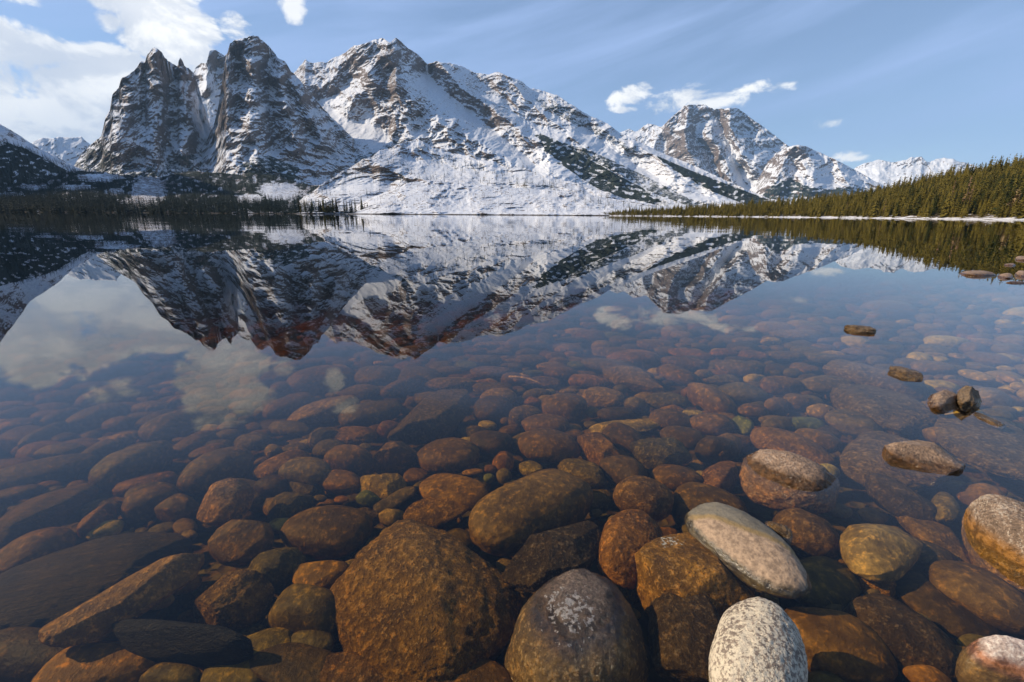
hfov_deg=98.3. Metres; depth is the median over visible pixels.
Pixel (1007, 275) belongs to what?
stone
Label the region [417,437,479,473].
stone
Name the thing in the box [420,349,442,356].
stone
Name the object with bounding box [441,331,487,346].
stone
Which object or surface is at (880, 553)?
boulder
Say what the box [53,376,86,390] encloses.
stone
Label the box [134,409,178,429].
stone
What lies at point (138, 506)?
stone
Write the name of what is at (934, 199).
pine tree
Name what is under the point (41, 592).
slab
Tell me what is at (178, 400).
stone
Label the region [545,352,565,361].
stone
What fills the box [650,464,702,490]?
stone
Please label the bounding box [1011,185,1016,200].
pine tree
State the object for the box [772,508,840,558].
stone
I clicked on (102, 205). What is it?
shore forest
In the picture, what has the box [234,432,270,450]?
stone
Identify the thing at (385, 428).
stone
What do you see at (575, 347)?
stone
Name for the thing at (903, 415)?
slab
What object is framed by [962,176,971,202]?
dead tree
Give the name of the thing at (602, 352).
stone
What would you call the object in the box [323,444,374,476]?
stone
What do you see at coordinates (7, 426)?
stone
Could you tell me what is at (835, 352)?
stone
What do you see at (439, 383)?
stone
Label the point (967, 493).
stone
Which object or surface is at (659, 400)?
stone
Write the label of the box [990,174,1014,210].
pine tree
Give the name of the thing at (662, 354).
stone
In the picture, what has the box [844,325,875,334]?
stone
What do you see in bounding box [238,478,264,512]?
stone
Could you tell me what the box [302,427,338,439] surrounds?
stone
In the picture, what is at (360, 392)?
stone
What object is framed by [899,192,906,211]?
pine tree
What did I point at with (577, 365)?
stone
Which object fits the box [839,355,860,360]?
stone
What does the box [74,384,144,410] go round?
stone
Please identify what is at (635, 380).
stone
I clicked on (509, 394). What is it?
stone
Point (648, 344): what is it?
stone
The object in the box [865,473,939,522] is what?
stone
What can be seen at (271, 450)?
stone
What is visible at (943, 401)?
stone
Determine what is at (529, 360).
stone
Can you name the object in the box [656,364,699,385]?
stone
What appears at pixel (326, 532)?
stone
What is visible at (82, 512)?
stone
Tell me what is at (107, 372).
stone
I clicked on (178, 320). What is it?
cobbles
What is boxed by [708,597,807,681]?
boulder
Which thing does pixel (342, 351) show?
stone
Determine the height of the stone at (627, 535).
0.160 m
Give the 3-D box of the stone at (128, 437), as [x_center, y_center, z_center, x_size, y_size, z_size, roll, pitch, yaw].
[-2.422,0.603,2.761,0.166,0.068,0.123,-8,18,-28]
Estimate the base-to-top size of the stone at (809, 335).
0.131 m
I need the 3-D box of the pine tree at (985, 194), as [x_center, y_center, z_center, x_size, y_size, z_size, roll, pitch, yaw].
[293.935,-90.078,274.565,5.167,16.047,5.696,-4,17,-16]
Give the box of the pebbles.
[3,301,1023,681]
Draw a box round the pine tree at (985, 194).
[981,182,989,201]
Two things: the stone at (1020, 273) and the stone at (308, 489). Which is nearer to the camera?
the stone at (308, 489)
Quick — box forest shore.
[610,209,1023,219]
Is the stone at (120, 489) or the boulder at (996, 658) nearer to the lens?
the boulder at (996, 658)
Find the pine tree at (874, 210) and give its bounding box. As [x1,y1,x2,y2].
[867,196,878,217]
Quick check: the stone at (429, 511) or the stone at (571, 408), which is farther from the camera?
the stone at (571, 408)
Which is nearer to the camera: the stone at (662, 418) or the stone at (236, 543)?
the stone at (236, 543)
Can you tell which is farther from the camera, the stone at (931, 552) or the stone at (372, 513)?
the stone at (372, 513)
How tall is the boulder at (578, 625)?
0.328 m
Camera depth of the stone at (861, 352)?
3.83 m
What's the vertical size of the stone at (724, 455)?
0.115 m
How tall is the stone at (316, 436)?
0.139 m
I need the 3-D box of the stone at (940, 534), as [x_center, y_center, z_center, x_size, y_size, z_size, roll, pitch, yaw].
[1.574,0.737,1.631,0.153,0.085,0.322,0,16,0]
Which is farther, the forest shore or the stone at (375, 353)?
the forest shore
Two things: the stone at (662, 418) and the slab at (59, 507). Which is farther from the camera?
the stone at (662, 418)
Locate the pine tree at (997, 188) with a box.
[991,180,999,202]
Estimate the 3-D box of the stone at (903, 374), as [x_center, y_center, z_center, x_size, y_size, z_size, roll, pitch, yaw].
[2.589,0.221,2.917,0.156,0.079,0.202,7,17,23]
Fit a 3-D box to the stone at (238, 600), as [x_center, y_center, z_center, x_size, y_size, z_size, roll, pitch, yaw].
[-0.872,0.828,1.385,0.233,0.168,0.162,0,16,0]
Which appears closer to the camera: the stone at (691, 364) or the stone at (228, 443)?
the stone at (228, 443)
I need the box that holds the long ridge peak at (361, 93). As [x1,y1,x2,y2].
[294,38,775,208]
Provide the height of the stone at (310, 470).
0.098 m
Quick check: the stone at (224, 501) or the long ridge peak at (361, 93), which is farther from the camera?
the long ridge peak at (361, 93)
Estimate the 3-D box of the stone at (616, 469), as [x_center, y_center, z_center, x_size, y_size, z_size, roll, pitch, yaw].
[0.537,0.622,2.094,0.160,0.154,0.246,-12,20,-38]
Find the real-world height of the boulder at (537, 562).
0.134 m
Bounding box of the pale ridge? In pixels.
[32,136,90,165]
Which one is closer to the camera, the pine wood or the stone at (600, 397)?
the stone at (600, 397)
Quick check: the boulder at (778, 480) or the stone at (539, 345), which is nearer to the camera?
the boulder at (778, 480)
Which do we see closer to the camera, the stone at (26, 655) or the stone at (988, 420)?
the stone at (26, 655)
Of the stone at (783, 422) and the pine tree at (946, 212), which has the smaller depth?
the stone at (783, 422)
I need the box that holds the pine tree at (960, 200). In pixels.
[953,189,963,213]
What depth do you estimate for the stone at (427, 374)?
3.74 m
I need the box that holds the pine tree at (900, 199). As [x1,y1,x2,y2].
[895,187,902,204]
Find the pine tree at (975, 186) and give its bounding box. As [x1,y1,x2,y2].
[968,182,976,205]
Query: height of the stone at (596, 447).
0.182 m
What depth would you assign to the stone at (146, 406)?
3.23 m
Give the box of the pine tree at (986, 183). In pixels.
[978,174,989,205]
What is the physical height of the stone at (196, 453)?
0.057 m
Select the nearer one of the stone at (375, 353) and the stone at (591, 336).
the stone at (375, 353)
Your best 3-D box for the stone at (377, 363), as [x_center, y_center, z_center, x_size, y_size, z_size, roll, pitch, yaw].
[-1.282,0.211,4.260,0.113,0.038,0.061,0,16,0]
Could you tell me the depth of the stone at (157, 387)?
3.77 m
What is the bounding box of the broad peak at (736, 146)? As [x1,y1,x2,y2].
[620,104,788,189]
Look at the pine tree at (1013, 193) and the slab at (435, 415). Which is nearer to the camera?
the slab at (435, 415)
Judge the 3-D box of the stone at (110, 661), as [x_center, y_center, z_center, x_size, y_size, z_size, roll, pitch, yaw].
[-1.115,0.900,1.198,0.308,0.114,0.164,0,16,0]
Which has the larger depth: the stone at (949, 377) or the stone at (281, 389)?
the stone at (281, 389)
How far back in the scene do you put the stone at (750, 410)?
2.70 m
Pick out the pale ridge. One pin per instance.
(69, 150)
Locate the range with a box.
[855,157,983,186]
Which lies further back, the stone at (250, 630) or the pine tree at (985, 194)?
the pine tree at (985, 194)
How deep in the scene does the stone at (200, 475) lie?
2.15 m
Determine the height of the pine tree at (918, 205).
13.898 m
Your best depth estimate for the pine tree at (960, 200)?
265.19 m
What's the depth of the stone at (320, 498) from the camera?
1.98 m
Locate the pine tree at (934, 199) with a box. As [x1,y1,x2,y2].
[929,191,937,212]
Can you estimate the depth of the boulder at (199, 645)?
1.18 m
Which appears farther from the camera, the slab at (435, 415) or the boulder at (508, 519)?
the slab at (435, 415)
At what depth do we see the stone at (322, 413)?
2.97 m
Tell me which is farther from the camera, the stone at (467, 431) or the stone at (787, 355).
the stone at (787, 355)
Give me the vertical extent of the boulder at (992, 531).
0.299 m
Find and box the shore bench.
[349,180,683,215]
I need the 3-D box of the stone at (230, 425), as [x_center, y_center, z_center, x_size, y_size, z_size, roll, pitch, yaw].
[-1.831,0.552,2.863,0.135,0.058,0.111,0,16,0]
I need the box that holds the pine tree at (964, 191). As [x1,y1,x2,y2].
[954,184,967,203]
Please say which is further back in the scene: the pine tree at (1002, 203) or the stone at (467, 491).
the pine tree at (1002, 203)
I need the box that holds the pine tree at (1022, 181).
[1015,170,1023,192]
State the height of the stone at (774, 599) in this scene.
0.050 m
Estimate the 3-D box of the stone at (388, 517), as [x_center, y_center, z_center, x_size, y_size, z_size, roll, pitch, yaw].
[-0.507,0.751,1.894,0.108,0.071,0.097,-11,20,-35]
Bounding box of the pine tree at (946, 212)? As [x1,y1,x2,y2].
[938,190,953,217]
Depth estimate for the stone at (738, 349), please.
4.12 m
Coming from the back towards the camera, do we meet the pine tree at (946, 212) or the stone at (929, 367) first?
the pine tree at (946, 212)
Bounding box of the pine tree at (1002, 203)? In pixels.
[993,193,1006,215]
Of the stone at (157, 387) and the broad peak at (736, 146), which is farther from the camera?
the broad peak at (736, 146)
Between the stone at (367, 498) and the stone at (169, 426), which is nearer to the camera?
the stone at (367, 498)
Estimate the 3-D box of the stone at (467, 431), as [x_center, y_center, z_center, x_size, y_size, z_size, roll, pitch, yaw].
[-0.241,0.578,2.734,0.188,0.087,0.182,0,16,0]
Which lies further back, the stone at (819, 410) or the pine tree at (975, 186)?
the pine tree at (975, 186)
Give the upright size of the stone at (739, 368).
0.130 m
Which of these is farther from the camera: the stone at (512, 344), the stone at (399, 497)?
the stone at (512, 344)
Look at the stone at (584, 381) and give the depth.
3.36 m
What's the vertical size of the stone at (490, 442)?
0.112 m
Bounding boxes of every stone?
[0,406,36,418]
[0,418,37,433]
[0,453,96,490]
[0,484,44,502]
[0,527,76,573]
[0,626,67,681]
[17,421,68,448]
[19,371,66,386]
[31,389,82,405]
[31,641,157,681]
[33,442,86,458]
[40,407,78,425]
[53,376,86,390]
[65,402,131,431]
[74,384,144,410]
[75,498,121,521]
[77,503,117,540]
[81,439,122,460]
[83,361,141,381]
[88,440,173,494]
[108,430,137,444]
[112,471,176,496]
[120,484,181,523]
[123,371,170,383]
[124,442,172,471]
[124,482,174,498]
[131,401,170,412]
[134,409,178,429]
[138,409,203,441]
[138,662,201,681]
[147,384,171,389]
[154,493,199,521]
[166,393,196,405]
[173,430,216,457]
[176,446,253,495]
[188,443,226,459]
[191,569,274,631]
[196,478,254,526]
[200,406,229,421]
[200,627,291,681]
[203,439,232,446]
[208,519,273,566]
[216,421,241,430]
[216,429,239,439]
[228,389,260,401]
[234,410,251,415]
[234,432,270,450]
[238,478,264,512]
[239,624,267,636]
[248,547,305,593]
[249,642,332,681]
[252,449,310,478]
[254,338,304,353]
[254,474,287,498]
[262,394,315,418]
[262,491,288,515]
[264,444,281,457]
[266,583,338,645]
[267,492,315,522]
[268,420,310,435]
[269,381,291,398]
[272,370,297,381]
[274,361,308,370]
[278,457,331,484]
[279,505,372,559]
[282,442,308,451]
[286,365,356,397]
[287,395,359,427]
[288,481,315,495]
[291,630,334,650]
[292,560,348,588]
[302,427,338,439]
[307,427,337,448]
[308,345,364,357]
[312,439,344,458]
[314,494,326,501]
[318,469,360,495]
[320,651,386,681]
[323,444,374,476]
[333,426,377,445]
[334,495,348,502]
[338,400,402,426]
[340,384,379,400]
[354,365,400,385]
[355,490,380,506]
[358,507,379,526]
[360,350,381,358]
[360,473,405,499]
[372,441,420,476]
[373,361,382,364]
[373,486,415,512]
[377,420,398,439]
[378,509,404,526]
[380,375,423,397]
[382,358,402,366]
[393,361,408,368]
[397,365,443,390]
[403,468,429,483]
[403,497,469,525]
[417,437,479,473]
[419,473,488,510]
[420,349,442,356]
[425,377,477,390]
[436,366,462,376]
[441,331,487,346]
[445,659,512,681]
[447,528,474,549]
[455,360,477,370]
[458,425,486,437]
[462,468,482,474]
[467,355,501,365]
[470,366,490,379]
[470,430,513,455]
[470,462,495,478]
[472,337,492,343]
[472,382,512,393]
[473,341,504,349]
[473,395,513,422]
[474,367,512,378]
[476,379,497,382]
[480,388,516,404]
[483,473,494,482]
[484,465,495,472]
[487,349,512,354]
[492,451,513,473]
[496,327,526,333]
[496,468,511,483]
[498,425,523,436]
[502,594,527,657]
[504,335,536,355]
[508,405,542,429]
[511,456,524,471]
[512,432,523,451]
[513,375,530,383]
[515,354,546,365]
[517,428,580,462]
[519,341,547,349]
[519,460,542,475]
[521,413,569,431]
[522,370,542,374]
[523,388,551,398]
[524,396,541,406]
[525,376,560,388]
[536,362,566,369]
[541,393,586,423]
[543,366,578,379]
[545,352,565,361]
[554,343,583,353]
[555,337,586,342]
[557,458,605,488]
[559,388,577,393]
[564,429,583,440]
[567,361,584,369]
[568,374,609,388]
[575,329,608,348]
[577,432,619,464]
[580,317,604,321]
[581,358,635,372]
[582,322,606,328]
[582,386,624,408]
[588,418,659,433]
[589,489,613,511]
[591,346,628,357]
[592,313,613,316]
[595,509,663,589]
[597,407,634,420]
[599,455,647,486]
[602,365,666,395]
[602,422,643,453]
[606,349,661,370]
[613,475,673,521]
[614,583,638,604]
[621,398,649,414]
[624,396,645,411]
[629,437,691,469]
[636,339,674,350]
[645,392,689,408]
[649,409,691,428]
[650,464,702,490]
[654,352,667,357]
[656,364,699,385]
[660,405,684,411]
[660,425,703,449]
[661,356,708,371]
[661,527,677,535]
[668,348,714,360]
[671,482,747,527]
[676,343,690,347]
[682,524,688,532]
[683,410,702,416]
[687,382,737,414]
[689,413,734,435]
[694,436,736,464]
[695,369,712,378]
[695,369,728,383]
[701,461,738,491]
[707,374,740,384]
[709,348,738,357]
[715,359,762,377]
[718,382,768,403]
[719,433,741,460]
[719,433,753,451]
[732,337,760,343]
[732,346,755,352]
[732,415,753,435]
[735,462,742,484]
[737,401,774,422]
[737,403,768,417]
[738,350,767,361]
[750,427,835,464]
[759,375,803,395]
[759,592,779,605]
[760,337,781,345]
[761,416,794,430]
[764,397,789,412]
[765,521,792,544]
[766,351,804,360]
[769,329,825,341]
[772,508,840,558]
[788,395,813,412]
[792,417,824,429]
[794,556,861,608]
[795,428,841,453]
[800,375,854,394]
[806,403,834,420]
[807,352,841,364]
[817,337,840,344]
[820,350,845,354]
[824,409,883,436]
[838,559,897,598]
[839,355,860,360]
[841,347,893,357]
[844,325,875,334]
[862,340,903,352]
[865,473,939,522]
[888,337,923,344]
[889,366,923,382]
[895,516,971,563]
[895,567,1004,638]
[902,665,951,681]
[910,360,956,375]
[916,540,956,567]
[922,427,940,445]
[925,352,946,356]
[925,389,958,413]
[925,560,1023,635]
[931,492,959,522]
[943,375,957,378]
[948,353,968,359]
[956,386,981,413]
[956,482,1005,505]
[958,369,995,382]
[959,270,996,275]
[966,364,996,370]
[971,412,1005,428]
[972,386,1011,407]
[997,373,1020,382]
[998,273,1012,278]
[1006,281,1023,283]
[1008,382,1023,390]
[1015,256,1023,260]
[1015,270,1023,276]
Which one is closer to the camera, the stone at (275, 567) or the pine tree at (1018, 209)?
the stone at (275, 567)
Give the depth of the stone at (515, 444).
2.47 m
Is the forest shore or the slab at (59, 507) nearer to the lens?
the slab at (59, 507)
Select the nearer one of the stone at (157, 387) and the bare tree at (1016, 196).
the stone at (157, 387)
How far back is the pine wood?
413.49 m
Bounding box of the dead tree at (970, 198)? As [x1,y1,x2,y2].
[967,184,974,211]
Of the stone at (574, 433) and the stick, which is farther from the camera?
the stick
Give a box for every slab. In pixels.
[0,483,98,548]
[0,531,193,629]
[38,553,204,647]
[387,388,470,444]
[822,361,928,401]
[830,383,941,438]
[839,430,924,492]
[934,412,1023,480]
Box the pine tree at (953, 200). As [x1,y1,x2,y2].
[950,193,955,211]
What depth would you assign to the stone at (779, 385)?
3.10 m
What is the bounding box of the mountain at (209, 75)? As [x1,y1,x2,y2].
[194,50,226,128]
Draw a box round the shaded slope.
[0,124,84,185]
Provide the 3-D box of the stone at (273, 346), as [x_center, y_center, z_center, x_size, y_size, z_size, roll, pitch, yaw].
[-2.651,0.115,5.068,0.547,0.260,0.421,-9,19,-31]
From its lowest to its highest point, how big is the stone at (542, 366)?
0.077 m
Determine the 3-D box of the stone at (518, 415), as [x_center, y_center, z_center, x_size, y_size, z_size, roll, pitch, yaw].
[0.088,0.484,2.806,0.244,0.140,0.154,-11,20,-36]
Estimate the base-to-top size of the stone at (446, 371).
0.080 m
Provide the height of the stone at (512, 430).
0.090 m
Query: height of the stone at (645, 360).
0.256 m
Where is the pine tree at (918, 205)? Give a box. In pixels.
[910,196,920,214]
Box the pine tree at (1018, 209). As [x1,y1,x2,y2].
[1011,197,1023,216]
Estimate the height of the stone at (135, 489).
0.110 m
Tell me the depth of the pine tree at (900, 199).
357.78 m
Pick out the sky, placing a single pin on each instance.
(854, 83)
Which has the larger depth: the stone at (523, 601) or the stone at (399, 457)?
the stone at (399, 457)
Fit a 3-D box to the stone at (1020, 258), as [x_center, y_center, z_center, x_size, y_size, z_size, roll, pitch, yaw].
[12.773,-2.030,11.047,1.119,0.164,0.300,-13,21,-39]
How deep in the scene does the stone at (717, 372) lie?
3.52 m
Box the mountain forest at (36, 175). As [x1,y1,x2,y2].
[0,95,767,209]
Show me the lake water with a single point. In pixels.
(45, 251)
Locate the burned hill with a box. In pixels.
[293,139,650,213]
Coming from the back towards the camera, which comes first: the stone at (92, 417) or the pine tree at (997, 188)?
the pine tree at (997, 188)
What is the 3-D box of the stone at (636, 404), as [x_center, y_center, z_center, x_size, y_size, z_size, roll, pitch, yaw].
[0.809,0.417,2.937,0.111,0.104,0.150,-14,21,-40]
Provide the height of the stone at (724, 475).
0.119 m
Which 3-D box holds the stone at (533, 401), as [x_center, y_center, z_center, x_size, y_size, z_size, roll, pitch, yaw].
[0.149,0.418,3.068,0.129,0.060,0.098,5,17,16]
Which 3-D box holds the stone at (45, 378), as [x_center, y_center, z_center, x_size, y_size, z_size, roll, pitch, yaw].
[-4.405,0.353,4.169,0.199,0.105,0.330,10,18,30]
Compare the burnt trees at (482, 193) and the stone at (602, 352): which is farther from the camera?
the burnt trees at (482, 193)
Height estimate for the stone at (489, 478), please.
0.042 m
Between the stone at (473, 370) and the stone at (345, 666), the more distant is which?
the stone at (473, 370)
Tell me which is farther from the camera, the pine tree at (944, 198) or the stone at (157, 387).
the pine tree at (944, 198)
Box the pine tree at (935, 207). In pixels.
[928,195,938,216]
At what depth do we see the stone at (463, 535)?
1.75 m
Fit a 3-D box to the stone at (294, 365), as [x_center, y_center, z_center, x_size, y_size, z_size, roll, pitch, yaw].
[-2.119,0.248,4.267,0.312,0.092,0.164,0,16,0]
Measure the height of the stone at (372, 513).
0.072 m
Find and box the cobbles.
[0,276,1023,681]
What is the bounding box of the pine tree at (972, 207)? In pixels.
[968,194,978,214]
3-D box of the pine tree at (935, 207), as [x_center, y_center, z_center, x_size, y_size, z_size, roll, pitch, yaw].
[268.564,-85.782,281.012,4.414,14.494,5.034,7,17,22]
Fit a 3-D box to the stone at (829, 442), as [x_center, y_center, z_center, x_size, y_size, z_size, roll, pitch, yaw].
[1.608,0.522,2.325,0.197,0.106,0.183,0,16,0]
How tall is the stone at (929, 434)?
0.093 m
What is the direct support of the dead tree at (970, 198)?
on the forest shore
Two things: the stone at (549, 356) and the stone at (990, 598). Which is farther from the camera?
the stone at (549, 356)
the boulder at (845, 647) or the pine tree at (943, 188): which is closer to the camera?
the boulder at (845, 647)
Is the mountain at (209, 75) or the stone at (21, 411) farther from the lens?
the mountain at (209, 75)
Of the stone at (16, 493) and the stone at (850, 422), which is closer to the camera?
the stone at (16, 493)
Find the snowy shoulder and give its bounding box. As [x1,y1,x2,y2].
[750,145,882,203]
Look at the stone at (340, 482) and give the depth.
2.08 m
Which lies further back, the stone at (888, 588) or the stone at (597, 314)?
the stone at (597, 314)
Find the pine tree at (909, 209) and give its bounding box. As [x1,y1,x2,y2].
[907,195,913,214]
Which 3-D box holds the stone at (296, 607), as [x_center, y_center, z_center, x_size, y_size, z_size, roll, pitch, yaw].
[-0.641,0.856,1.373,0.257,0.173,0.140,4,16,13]
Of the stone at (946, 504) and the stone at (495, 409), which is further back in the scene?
the stone at (495, 409)
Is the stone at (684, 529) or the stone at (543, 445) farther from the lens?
the stone at (543, 445)
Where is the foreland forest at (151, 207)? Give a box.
[0,166,353,213]
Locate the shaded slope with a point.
(11, 136)
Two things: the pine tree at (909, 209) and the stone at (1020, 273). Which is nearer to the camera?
the stone at (1020, 273)
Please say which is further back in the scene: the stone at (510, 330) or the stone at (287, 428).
the stone at (510, 330)
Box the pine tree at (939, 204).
[937,192,943,211]
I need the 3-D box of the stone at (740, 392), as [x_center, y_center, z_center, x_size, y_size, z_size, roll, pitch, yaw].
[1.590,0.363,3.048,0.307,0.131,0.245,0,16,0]
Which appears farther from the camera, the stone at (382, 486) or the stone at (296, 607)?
the stone at (382, 486)
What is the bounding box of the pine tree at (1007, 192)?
[991,183,1011,213]
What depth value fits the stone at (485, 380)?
3.53 m
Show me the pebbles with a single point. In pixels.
(187, 601)
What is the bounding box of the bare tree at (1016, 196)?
[1006,188,1021,211]
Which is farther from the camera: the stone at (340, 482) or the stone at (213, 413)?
the stone at (213, 413)
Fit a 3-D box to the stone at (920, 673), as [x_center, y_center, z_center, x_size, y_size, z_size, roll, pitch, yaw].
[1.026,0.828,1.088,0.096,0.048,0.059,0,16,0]
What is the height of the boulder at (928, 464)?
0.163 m
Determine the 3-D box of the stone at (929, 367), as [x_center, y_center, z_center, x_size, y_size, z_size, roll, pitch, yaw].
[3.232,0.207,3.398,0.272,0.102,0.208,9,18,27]
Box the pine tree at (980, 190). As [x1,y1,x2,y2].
[975,183,982,203]
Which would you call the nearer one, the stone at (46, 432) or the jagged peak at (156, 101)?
the stone at (46, 432)
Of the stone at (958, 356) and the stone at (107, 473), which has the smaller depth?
the stone at (107, 473)
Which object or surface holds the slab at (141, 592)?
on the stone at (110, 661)
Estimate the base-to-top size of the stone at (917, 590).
0.085 m
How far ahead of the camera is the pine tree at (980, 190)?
272.17 m
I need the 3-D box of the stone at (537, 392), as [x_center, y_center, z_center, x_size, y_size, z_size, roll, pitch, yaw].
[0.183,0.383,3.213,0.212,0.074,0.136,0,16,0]
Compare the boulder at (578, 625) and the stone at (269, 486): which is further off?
the stone at (269, 486)
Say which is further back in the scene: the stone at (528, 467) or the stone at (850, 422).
the stone at (850, 422)
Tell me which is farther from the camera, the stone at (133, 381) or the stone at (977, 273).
the stone at (977, 273)
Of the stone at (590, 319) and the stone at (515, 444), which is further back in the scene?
the stone at (590, 319)
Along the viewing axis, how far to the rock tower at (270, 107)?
2548.01 m
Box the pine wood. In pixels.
[604,153,1023,218]
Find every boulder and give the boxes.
[112,619,253,667]
[330,519,520,681]
[468,468,593,556]
[502,520,601,598]
[503,568,649,681]
[635,533,754,616]
[648,592,720,681]
[684,502,811,598]
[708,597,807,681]
[739,449,839,514]
[784,607,897,681]
[839,523,922,582]
[842,593,958,681]
[880,440,965,487]
[955,635,1023,681]
[961,494,1023,594]
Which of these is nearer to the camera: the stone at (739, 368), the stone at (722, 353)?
the stone at (739, 368)
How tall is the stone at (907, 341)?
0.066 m
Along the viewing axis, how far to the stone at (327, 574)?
1.50 m
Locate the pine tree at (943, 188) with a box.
[939,179,945,194]
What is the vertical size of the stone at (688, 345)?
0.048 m
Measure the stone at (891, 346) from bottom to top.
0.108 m
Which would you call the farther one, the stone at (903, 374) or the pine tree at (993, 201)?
the pine tree at (993, 201)
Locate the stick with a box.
[509,375,539,382]
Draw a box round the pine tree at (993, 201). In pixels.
[989,190,997,212]
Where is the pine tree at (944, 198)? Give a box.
[937,191,946,212]
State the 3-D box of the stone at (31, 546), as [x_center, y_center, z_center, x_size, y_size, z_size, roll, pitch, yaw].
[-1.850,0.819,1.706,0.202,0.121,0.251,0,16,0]
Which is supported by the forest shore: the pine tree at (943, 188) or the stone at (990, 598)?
the pine tree at (943, 188)
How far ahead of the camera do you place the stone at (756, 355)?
3.87 m
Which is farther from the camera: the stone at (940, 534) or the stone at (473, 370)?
the stone at (473, 370)
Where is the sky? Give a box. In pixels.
[0,0,1023,168]
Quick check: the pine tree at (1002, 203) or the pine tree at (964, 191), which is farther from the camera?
the pine tree at (964, 191)
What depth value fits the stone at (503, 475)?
2.08 m
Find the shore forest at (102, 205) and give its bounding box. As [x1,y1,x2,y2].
[0,189,341,213]
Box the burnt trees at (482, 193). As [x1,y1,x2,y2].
[308,149,666,211]
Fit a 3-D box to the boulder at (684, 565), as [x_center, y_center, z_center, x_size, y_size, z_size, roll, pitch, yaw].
[0.560,0.743,1.393,0.343,0.186,0.282,-3,16,-12]
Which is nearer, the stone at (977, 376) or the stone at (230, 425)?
the stone at (230, 425)
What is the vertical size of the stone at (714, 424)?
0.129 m
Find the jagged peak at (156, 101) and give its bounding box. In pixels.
[74,47,210,177]
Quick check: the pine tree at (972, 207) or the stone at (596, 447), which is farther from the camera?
the pine tree at (972, 207)
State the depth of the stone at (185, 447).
2.58 m
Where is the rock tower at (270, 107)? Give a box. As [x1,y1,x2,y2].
[199,36,355,185]
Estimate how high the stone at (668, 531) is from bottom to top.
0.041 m
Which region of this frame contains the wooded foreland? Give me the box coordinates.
[0,171,317,213]
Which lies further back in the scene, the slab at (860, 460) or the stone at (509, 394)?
the stone at (509, 394)
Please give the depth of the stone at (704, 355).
4.05 m
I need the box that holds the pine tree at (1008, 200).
[1004,191,1011,209]
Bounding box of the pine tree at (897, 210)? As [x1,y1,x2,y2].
[891,198,899,216]
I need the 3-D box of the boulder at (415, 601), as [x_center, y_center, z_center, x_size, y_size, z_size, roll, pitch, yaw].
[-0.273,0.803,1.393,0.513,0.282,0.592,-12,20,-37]

